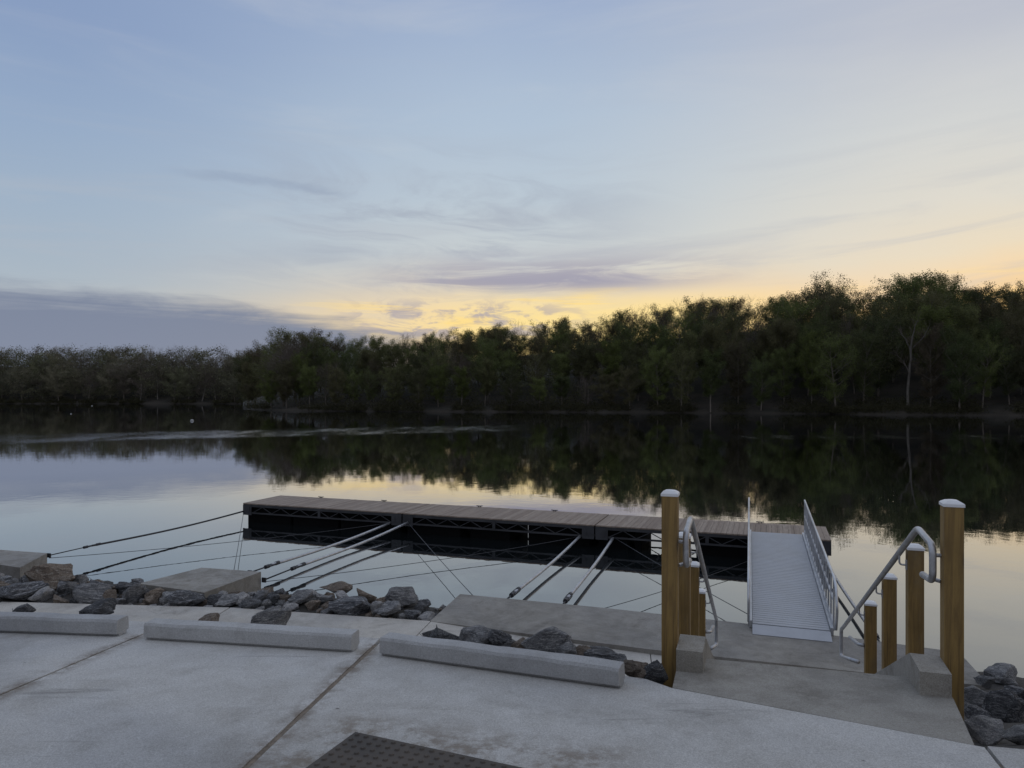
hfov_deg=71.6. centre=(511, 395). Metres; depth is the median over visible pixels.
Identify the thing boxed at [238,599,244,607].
rock
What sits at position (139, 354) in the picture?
forest tree
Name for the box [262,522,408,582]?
dock strut
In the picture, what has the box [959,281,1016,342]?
forest tree
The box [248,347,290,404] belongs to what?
forest tree
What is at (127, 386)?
forest tree
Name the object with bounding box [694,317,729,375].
forest tree
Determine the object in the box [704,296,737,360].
forest tree
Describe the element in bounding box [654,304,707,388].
forest tree
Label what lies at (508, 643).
rock
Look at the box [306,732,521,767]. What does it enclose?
tactile paving
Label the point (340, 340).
forest tree
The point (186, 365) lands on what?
forest tree
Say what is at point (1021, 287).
forest tree
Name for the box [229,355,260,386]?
forest tree
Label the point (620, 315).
forest tree
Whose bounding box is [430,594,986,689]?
concrete abutment
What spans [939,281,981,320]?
forest tree
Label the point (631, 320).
forest tree
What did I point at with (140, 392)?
forest tree
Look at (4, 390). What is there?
forest tree
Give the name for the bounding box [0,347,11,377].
forest tree
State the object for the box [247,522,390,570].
dock strut
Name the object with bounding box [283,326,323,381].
forest tree
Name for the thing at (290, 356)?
forest tree
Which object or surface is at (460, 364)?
forest tree
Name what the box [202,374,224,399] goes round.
forest tree
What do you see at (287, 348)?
forest tree
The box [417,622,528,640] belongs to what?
path
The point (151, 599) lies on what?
rock
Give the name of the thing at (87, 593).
rock
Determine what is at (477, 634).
rock
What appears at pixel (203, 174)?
sky
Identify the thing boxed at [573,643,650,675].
path
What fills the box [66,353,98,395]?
forest tree
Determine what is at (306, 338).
forest tree
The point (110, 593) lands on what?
rock
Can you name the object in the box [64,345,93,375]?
forest tree
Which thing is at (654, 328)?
forest tree
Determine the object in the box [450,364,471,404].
forest tree
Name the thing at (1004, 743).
bank ground
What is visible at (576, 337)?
forest tree
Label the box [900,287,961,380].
forest tree
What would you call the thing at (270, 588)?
rock
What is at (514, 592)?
dock strut
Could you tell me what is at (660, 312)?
forest tree
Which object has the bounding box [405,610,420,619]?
rock
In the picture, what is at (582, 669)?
wheel stop
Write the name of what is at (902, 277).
forest tree
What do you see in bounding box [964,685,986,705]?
rock
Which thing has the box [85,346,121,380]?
forest tree
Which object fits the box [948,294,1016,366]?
forest tree
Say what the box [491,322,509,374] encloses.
forest tree
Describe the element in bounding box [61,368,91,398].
forest tree
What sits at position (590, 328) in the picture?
forest tree
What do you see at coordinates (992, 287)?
forest tree
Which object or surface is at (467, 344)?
forest tree
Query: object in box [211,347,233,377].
forest tree
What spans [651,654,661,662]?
path
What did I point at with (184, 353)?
forest tree
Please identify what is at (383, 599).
rock
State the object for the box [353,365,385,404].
forest tree
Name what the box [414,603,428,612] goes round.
rock
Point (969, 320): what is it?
forest tree
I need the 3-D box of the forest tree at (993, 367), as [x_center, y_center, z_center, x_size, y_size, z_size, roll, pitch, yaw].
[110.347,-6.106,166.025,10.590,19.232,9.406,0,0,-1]
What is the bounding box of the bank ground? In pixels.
[0,581,1023,750]
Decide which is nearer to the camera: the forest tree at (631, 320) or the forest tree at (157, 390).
the forest tree at (631, 320)
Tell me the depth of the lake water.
34.17 m
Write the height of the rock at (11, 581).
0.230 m
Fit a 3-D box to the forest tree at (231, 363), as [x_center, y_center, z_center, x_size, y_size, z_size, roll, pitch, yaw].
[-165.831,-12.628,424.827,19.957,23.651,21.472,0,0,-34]
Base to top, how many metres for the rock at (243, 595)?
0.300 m
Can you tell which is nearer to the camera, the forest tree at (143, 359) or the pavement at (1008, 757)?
the pavement at (1008, 757)
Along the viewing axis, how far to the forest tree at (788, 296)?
230.03 m
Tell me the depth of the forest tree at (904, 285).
209.50 m
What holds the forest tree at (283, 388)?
on the hillside
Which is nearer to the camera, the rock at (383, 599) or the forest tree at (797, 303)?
the rock at (383, 599)
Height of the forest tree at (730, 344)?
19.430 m
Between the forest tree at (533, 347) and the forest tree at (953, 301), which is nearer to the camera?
the forest tree at (953, 301)
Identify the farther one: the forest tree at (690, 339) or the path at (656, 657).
the forest tree at (690, 339)
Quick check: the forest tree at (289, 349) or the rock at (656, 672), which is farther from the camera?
the forest tree at (289, 349)
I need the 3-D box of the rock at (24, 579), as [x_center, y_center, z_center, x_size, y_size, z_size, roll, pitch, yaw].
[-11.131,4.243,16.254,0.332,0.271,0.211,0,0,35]
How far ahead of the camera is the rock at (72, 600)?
14.61 m
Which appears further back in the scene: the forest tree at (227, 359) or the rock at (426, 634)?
the forest tree at (227, 359)
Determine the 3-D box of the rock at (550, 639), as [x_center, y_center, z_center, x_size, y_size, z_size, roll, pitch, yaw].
[0.209,2.009,5.809,0.600,0.256,0.306,0,0,21]
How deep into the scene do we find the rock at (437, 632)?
6.14 m
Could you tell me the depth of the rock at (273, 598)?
14.46 m
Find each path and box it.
[0,602,228,621]
[219,608,429,637]
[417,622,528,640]
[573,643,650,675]
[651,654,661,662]
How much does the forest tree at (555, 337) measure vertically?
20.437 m
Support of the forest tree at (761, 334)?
on the hillside
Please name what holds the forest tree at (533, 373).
on the hillside
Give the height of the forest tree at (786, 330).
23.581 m
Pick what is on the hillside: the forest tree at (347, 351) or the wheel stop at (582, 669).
the forest tree at (347, 351)
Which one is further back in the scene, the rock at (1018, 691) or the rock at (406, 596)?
the rock at (406, 596)
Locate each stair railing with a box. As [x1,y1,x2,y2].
[661,489,717,687]
[839,499,964,720]
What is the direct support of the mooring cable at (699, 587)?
attached to the concrete abutment
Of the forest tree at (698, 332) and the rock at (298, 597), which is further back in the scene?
the forest tree at (698, 332)
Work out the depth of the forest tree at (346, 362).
222.00 m
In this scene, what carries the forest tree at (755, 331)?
on the hillside
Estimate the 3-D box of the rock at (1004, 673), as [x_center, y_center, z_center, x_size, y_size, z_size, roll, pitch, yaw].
[7.396,4.230,10.739,0.468,0.302,0.468,1,3,21]
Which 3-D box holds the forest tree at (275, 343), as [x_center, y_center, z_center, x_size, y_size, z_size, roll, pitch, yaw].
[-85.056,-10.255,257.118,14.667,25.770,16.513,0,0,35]
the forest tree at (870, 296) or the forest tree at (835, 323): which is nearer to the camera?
the forest tree at (835, 323)
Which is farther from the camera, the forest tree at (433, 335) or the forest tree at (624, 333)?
the forest tree at (433, 335)
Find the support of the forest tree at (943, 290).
on the hillside
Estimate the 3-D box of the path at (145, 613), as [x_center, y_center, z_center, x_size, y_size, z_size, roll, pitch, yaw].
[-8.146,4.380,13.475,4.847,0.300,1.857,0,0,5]
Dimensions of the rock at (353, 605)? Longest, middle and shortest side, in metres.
0.900 x 0.827 x 0.362 m
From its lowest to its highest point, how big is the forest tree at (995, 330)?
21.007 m
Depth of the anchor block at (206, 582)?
15.75 m
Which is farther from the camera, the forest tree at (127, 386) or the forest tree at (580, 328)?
the forest tree at (127, 386)
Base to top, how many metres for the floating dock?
1.001 m
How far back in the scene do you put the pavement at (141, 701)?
4.53 m
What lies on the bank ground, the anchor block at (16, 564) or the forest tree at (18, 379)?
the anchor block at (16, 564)
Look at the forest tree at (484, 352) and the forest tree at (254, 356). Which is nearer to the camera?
the forest tree at (484, 352)
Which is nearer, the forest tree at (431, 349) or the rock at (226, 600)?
the rock at (226, 600)
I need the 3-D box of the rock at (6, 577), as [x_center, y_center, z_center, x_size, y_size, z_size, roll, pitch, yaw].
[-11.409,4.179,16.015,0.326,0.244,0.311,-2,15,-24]
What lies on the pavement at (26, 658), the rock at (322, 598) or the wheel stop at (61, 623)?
the wheel stop at (61, 623)
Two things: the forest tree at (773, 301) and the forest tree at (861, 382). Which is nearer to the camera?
the forest tree at (861, 382)
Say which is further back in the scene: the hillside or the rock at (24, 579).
the hillside
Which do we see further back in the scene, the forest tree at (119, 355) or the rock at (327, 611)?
the forest tree at (119, 355)
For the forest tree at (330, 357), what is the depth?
232.13 m
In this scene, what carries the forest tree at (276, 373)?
on the hillside
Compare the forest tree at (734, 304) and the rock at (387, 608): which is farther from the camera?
the forest tree at (734, 304)
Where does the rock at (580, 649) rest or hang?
on the rock at (568, 647)
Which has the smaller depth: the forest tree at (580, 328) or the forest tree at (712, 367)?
the forest tree at (712, 367)
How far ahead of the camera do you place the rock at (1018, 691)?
9.58 m
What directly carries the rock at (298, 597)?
on the bank ground
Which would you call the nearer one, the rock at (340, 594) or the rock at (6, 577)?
the rock at (340, 594)
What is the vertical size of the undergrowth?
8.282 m
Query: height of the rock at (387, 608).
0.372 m
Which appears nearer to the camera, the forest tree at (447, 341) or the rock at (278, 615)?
the rock at (278, 615)
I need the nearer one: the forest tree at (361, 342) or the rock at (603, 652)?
the rock at (603, 652)
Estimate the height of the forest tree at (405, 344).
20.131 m
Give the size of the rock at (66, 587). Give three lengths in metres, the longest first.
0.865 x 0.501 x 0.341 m
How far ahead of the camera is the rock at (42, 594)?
14.78 m
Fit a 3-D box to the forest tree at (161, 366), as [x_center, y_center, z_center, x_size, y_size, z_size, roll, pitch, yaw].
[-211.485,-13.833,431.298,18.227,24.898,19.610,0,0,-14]
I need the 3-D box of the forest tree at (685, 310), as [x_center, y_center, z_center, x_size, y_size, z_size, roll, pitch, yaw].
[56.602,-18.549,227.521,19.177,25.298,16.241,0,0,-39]
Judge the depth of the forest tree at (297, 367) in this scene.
226.41 m
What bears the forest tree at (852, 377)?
on the hillside
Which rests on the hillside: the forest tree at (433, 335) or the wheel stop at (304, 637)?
the forest tree at (433, 335)
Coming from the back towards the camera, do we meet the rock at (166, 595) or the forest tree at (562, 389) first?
the forest tree at (562, 389)
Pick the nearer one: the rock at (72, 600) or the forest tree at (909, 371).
the rock at (72, 600)
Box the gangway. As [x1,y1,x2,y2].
[747,497,838,641]
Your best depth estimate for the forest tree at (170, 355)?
443.24 m
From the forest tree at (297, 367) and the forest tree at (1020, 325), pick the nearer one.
the forest tree at (1020, 325)
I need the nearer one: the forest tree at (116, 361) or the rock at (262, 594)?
the rock at (262, 594)
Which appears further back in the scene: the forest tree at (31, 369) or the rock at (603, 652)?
the forest tree at (31, 369)
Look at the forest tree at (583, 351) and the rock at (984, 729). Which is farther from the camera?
the forest tree at (583, 351)
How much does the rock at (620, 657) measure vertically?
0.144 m
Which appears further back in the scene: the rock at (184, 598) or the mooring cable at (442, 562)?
the mooring cable at (442, 562)
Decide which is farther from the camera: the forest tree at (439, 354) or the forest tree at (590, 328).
the forest tree at (590, 328)
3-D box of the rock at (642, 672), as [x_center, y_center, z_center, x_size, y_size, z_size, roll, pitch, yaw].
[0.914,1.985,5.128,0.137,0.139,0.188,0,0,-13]
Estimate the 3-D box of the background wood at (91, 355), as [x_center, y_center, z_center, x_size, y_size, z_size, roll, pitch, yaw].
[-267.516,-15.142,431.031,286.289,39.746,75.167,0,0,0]
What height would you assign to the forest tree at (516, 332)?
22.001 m
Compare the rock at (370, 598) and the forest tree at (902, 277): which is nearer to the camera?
the rock at (370, 598)
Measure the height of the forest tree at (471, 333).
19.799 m
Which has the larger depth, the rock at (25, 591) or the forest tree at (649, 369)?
the forest tree at (649, 369)
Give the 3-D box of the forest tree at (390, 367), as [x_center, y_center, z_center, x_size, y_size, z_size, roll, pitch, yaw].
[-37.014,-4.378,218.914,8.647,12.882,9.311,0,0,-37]
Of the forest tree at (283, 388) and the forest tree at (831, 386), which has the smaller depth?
the forest tree at (831, 386)
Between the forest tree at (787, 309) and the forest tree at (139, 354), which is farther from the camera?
the forest tree at (139, 354)
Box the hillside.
[0,328,1023,415]
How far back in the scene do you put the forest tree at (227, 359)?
438.44 m
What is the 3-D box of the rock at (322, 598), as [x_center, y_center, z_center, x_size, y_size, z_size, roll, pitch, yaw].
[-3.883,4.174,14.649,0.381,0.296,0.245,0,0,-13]
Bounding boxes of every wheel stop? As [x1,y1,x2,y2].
[0,612,128,635]
[144,618,359,651]
[379,632,624,687]
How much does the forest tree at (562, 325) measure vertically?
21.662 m
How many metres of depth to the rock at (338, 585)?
16.54 m
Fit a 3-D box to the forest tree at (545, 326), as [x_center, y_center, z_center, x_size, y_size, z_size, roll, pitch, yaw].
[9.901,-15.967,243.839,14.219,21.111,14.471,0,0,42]
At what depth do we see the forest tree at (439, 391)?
207.72 m
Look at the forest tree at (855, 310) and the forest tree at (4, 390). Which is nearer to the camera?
the forest tree at (855, 310)
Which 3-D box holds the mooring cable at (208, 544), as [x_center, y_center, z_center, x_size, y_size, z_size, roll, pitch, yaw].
[-8.044,4.240,20.926,9.388,0.096,0.015,0,0,-33]
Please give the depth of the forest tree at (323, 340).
260.43 m
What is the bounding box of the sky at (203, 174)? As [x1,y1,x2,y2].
[0,0,1023,367]
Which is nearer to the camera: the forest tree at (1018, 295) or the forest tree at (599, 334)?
the forest tree at (1018, 295)
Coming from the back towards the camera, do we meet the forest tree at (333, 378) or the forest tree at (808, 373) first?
the forest tree at (333, 378)
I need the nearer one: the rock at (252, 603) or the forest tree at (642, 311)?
the rock at (252, 603)
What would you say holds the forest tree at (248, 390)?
on the hillside
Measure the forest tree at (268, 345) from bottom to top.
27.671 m
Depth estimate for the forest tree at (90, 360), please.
453.44 m
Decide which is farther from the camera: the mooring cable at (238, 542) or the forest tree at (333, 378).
the forest tree at (333, 378)
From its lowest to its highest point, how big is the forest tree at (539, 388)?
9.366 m
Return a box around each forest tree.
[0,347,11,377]
[0,372,14,397]
[4,364,35,399]
[12,348,41,387]
[15,357,42,387]
[28,352,67,390]
[34,347,64,374]
[36,365,78,400]
[45,352,82,393]
[48,346,74,375]
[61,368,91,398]
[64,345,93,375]
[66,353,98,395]
[79,346,101,380]
[82,356,110,383]
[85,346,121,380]
[96,367,122,396]
[104,354,139,385]
[104,360,142,400]
[105,347,138,372]
[127,346,152,376]
[128,351,158,393]
[128,370,155,400]
[137,347,164,379]
[141,358,167,398]
[148,353,179,391]
[158,344,185,381]
[159,369,189,401]
[170,352,200,389]
[173,347,195,373]
[178,369,197,399]
[184,346,214,378]
[187,365,217,400]
[193,356,222,394]
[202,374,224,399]
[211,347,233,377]
[219,355,239,388]
[221,350,244,371]
[221,372,240,400]
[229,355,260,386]
[231,340,264,401]
[235,360,257,402]
[236,343,266,403]
[239,382,257,406]
[247,331,293,399]
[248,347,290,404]
[248,354,284,397]
[250,332,292,401]
[253,335,315,405]
[255,368,285,408]
[260,356,298,406]
[264,356,304,407]
[265,326,298,379]
[272,332,298,393]
[277,338,318,402]
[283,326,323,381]
[287,350,318,403]
[294,337,335,399]
[295,330,325,397]
[298,364,320,406]
[310,331,334,392]
[311,355,339,403]
[316,346,350,398]
[323,336,353,394]
[324,332,355,384]
[327,364,347,404]
[330,347,369,403]
[334,342,360,397]
[337,367,363,400]
[344,336,368,385]
[352,338,372,391]
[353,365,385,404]
[355,347,381,397]
[363,334,386,387]
[370,341,391,392]
[377,363,409,404]
[380,340,405,377]
[380,362,407,401]
[390,334,422,390]
[398,339,427,396]
[399,352,430,393]
[405,332,443,390]
[413,338,456,383]
[418,330,444,365]
[418,343,452,401]
[423,357,451,406]
[425,331,454,376]
[436,327,481,383]
[437,331,463,377]
[444,336,478,383]
[445,346,476,402]
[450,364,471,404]
[457,328,472,374]
[461,333,503,394]
[465,330,494,383]
[467,339,511,401]
[472,327,492,355]
[474,357,499,405]
[484,324,504,385]
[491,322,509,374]
[495,328,535,384]
[495,337,527,392]
[504,319,532,378]
[519,349,549,400]
[520,331,554,387]
[521,319,555,363]
[526,324,551,368]
[528,377,546,401]
[542,327,576,388]
[547,319,574,355]
[547,349,573,398]
[550,315,578,348]
[550,375,572,404]
[559,328,592,391]
[567,339,602,398]
[570,320,604,342]
[572,320,611,364]
[578,325,622,383]
[595,314,626,369]
[599,319,627,363]
[604,308,634,368]
[605,319,646,385]
[617,303,654,370]
[619,307,660,372]
[633,316,680,387]
[637,303,680,367]
[637,345,679,403]
[645,303,678,343]
[649,333,679,387]
[654,298,702,342]
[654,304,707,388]
[657,299,709,347]
[658,347,699,409]
[674,327,702,397]
[676,293,733,374]
[676,308,723,382]
[679,303,730,361]
[681,296,710,346]
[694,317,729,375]
[696,346,727,411]
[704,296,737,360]
[715,307,753,343]
[717,306,752,373]
[718,330,750,398]
[720,296,750,338]
[721,294,772,362]
[730,299,774,371]
[731,312,777,383]
[744,351,779,409]
[745,299,783,335]
[748,325,778,388]
[758,295,838,381]
[759,294,788,324]
[761,310,812,382]
[761,316,799,391]
[766,343,797,403]
[769,299,811,370]
[774,287,807,320]
[785,270,865,335]
[790,310,829,394]
[791,278,838,321]
[791,325,833,401]
[793,284,851,367]
[798,290,861,378]
[800,303,850,395]
[806,332,859,409]
[813,278,858,318]
[825,312,875,393]
[831,294,875,358]
[838,300,897,379]
[840,325,892,402]
[844,288,908,358]
[849,283,886,318]
[856,309,907,395]
[867,268,972,362]
[869,290,922,382]
[885,275,932,365]
[887,272,925,317]
[893,311,933,405]
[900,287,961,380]
[903,301,959,397]
[906,318,956,406]
[909,276,970,337]
[918,273,970,295]
[938,324,992,411]
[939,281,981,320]
[939,290,989,369]
[946,300,992,391]
[947,274,964,325]
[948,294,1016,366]
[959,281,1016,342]
[960,284,992,310]
[962,329,1015,407]
[966,285,1004,319]
[970,316,1012,397]
[984,338,1023,404]
[990,292,1023,365]
[992,280,1023,307]
[996,285,1023,337]
[999,310,1023,394]
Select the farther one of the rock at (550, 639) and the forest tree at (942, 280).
the forest tree at (942, 280)
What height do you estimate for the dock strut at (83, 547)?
0.142 m
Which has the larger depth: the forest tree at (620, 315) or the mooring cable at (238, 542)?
the forest tree at (620, 315)
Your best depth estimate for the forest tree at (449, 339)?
254.53 m
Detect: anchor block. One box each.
[0,550,46,578]
[141,568,260,597]
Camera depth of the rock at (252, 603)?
14.21 m
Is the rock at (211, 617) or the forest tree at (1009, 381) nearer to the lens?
the rock at (211, 617)
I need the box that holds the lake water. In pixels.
[0,404,1023,677]
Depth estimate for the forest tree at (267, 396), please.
223.16 m
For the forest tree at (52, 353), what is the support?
on the hillside
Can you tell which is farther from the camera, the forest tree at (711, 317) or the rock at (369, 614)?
the forest tree at (711, 317)
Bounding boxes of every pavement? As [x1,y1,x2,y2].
[0,621,145,694]
[0,634,379,767]
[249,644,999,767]
[988,746,1023,767]
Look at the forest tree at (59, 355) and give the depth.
450.65 m
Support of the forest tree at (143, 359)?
on the hillside
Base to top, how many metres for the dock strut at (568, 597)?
0.234 m
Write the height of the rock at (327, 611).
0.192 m
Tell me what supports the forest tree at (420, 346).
on the hillside
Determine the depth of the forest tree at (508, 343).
223.57 m
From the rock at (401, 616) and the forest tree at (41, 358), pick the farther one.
the forest tree at (41, 358)
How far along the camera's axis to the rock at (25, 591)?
14.77 m
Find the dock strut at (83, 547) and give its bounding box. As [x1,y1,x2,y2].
[47,511,243,557]
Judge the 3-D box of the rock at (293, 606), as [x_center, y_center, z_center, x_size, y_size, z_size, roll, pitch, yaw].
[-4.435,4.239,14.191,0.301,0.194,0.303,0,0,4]
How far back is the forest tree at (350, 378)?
212.94 m
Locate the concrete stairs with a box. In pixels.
[672,634,973,744]
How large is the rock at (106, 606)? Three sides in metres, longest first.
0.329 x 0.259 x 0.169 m
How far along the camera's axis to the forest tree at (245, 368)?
260.28 m
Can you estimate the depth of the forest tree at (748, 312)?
230.92 m
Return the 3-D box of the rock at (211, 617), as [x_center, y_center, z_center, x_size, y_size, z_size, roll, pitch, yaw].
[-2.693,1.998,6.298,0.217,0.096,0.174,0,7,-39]
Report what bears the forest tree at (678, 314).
on the hillside
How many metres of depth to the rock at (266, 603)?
14.35 m
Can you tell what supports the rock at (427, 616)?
on the bank ground
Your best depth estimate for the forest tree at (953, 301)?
191.60 m
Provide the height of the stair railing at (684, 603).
3.595 m
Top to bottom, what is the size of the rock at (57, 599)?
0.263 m
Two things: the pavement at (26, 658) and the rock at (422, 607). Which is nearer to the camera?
the pavement at (26, 658)
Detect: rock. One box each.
[0,581,10,586]
[0,581,48,600]
[3,575,12,579]
[5,580,18,583]
[12,603,35,611]
[19,575,28,582]
[24,563,74,589]
[28,586,54,602]
[53,594,69,602]
[57,580,80,594]
[69,597,78,603]
[72,574,88,583]
[72,583,111,603]
[79,598,116,614]
[90,579,112,586]
[103,589,116,598]
[115,582,132,589]
[116,598,125,604]
[121,583,145,604]
[131,578,143,582]
[142,594,157,604]
[144,588,165,598]
[160,591,174,603]
[167,590,206,606]
[197,599,206,606]
[198,613,219,620]
[206,594,223,605]
[215,593,238,606]
[235,592,249,604]
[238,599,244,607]
[243,599,261,608]
[251,605,291,624]
[253,589,268,600]
[260,599,271,607]
[261,586,273,591]
[265,594,279,605]
[271,588,284,593]
[279,594,291,601]
[283,603,298,610]
[288,589,313,604]
[305,600,320,610]
[314,592,332,603]
[319,581,352,590]
[320,603,328,609]
[320,608,334,613]
[328,596,370,615]
[335,590,348,598]
[357,588,376,602]
[361,611,373,616]
[370,601,382,614]
[374,600,400,616]
[375,597,386,602]
[385,586,418,606]
[397,613,405,618]
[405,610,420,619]
[414,599,430,606]
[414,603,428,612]
[417,611,434,620]
[419,629,433,636]
[430,624,457,638]
[459,625,491,644]
[488,629,511,645]
[501,639,514,646]
[511,637,525,648]
[521,626,571,652]
[554,640,576,653]
[573,645,591,655]
[583,646,616,659]
[612,652,626,661]
[623,659,640,676]
[632,661,647,678]
[643,660,667,684]
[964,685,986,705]
[964,703,990,718]
[965,715,1003,744]
[973,675,995,689]
[981,689,1023,722]
[983,663,1017,685]
[1002,724,1023,744]
[1004,685,1023,699]
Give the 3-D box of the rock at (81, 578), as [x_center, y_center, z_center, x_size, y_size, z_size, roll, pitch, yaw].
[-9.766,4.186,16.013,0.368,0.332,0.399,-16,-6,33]
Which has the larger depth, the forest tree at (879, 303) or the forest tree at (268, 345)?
the forest tree at (268, 345)
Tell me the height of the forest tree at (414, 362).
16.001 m
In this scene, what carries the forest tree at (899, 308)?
on the hillside
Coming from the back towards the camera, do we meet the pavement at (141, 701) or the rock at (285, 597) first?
the rock at (285, 597)
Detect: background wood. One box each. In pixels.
[0,343,287,400]
[235,286,1023,406]
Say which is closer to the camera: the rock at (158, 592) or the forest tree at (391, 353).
the rock at (158, 592)
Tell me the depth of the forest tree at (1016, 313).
183.94 m
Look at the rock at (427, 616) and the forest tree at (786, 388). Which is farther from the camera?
the forest tree at (786, 388)
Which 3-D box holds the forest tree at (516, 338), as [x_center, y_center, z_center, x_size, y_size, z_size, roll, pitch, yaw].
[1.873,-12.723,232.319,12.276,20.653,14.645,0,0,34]
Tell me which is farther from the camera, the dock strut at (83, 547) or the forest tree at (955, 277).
the forest tree at (955, 277)
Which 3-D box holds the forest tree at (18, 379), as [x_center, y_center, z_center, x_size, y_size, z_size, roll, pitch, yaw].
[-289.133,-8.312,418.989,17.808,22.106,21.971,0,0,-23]
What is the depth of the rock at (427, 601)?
14.57 m
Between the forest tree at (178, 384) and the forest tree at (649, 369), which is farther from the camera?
the forest tree at (178, 384)
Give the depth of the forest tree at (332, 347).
246.25 m
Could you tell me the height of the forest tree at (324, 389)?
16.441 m
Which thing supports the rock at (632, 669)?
on the pavement at (521, 720)
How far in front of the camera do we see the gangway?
14.59 m
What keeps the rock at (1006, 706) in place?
on the bank ground
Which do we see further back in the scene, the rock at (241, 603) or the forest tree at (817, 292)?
the forest tree at (817, 292)
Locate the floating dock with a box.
[243,495,830,557]
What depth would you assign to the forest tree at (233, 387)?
403.16 m
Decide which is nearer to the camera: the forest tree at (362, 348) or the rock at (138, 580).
the rock at (138, 580)
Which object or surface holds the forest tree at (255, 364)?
on the hillside
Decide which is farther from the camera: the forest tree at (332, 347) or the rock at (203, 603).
the forest tree at (332, 347)
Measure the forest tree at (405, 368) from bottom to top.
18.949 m
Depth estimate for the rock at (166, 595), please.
14.75 m
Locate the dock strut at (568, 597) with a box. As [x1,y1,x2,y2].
[562,537,613,603]
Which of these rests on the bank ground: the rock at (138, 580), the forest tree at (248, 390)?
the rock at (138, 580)
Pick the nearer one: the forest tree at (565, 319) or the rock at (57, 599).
the rock at (57, 599)
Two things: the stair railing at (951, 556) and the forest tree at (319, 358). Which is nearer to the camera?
the stair railing at (951, 556)
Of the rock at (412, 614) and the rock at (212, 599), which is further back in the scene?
the rock at (212, 599)
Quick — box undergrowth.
[0,383,1023,415]
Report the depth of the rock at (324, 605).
14.33 m
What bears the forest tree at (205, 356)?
on the hillside
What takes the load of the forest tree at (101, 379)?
on the hillside
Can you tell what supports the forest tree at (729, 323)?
on the hillside
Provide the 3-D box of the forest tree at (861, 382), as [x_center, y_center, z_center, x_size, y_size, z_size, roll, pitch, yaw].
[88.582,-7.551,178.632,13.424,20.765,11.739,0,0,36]
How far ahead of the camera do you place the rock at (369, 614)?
13.77 m
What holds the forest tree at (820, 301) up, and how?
on the hillside
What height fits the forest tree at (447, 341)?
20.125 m
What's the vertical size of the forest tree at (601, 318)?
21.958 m
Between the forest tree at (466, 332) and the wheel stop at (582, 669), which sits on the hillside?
the forest tree at (466, 332)
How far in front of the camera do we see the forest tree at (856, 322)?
194.09 m
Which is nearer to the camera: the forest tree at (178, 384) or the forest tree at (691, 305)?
the forest tree at (691, 305)
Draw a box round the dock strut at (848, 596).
[827,564,879,640]
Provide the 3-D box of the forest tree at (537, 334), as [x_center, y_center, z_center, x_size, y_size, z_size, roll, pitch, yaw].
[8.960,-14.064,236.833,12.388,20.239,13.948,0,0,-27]
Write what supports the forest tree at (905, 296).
on the hillside
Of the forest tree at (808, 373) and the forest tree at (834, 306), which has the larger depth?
the forest tree at (834, 306)
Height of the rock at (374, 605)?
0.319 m
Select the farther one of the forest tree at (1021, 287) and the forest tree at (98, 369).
the forest tree at (98, 369)
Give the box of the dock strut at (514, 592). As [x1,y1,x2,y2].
[507,535,580,598]
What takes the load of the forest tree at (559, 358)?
on the hillside
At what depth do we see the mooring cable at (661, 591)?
15.57 m
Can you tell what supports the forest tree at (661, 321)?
on the hillside
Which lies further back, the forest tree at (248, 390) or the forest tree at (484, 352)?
the forest tree at (248, 390)
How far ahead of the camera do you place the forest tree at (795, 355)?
192.15 m
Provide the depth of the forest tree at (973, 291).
214.54 m
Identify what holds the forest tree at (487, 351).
on the hillside
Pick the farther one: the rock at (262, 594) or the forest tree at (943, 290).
the forest tree at (943, 290)
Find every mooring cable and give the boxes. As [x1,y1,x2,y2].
[53,523,385,557]
[234,512,243,568]
[266,537,576,581]
[408,523,471,594]
[606,561,746,607]
[615,538,746,613]
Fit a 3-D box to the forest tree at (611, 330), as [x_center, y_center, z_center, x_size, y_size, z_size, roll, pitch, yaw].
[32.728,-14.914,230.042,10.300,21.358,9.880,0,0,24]
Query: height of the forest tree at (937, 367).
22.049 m
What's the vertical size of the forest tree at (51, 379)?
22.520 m
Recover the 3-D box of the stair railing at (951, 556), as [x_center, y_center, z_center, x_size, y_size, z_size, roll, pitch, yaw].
[3.779,2.502,7.280,0.202,3.595,5.227,0,0,18]
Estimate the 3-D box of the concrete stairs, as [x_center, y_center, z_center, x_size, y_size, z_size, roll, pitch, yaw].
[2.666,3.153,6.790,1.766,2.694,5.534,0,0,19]
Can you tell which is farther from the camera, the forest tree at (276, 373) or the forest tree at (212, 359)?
the forest tree at (212, 359)
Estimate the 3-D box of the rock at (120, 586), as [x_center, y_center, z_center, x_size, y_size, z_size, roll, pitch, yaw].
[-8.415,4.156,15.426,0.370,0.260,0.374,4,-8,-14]
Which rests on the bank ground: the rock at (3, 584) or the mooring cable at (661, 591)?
the rock at (3, 584)
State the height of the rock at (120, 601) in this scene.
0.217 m
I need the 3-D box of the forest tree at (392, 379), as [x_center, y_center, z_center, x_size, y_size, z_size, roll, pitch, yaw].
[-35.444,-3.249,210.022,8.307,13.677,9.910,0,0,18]
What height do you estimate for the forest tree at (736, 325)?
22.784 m
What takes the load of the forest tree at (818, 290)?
on the hillside
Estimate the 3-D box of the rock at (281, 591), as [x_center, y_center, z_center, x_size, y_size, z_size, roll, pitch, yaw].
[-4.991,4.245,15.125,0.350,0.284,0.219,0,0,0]
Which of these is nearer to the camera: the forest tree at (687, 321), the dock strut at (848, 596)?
the dock strut at (848, 596)
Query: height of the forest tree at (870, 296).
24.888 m
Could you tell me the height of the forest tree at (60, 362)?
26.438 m

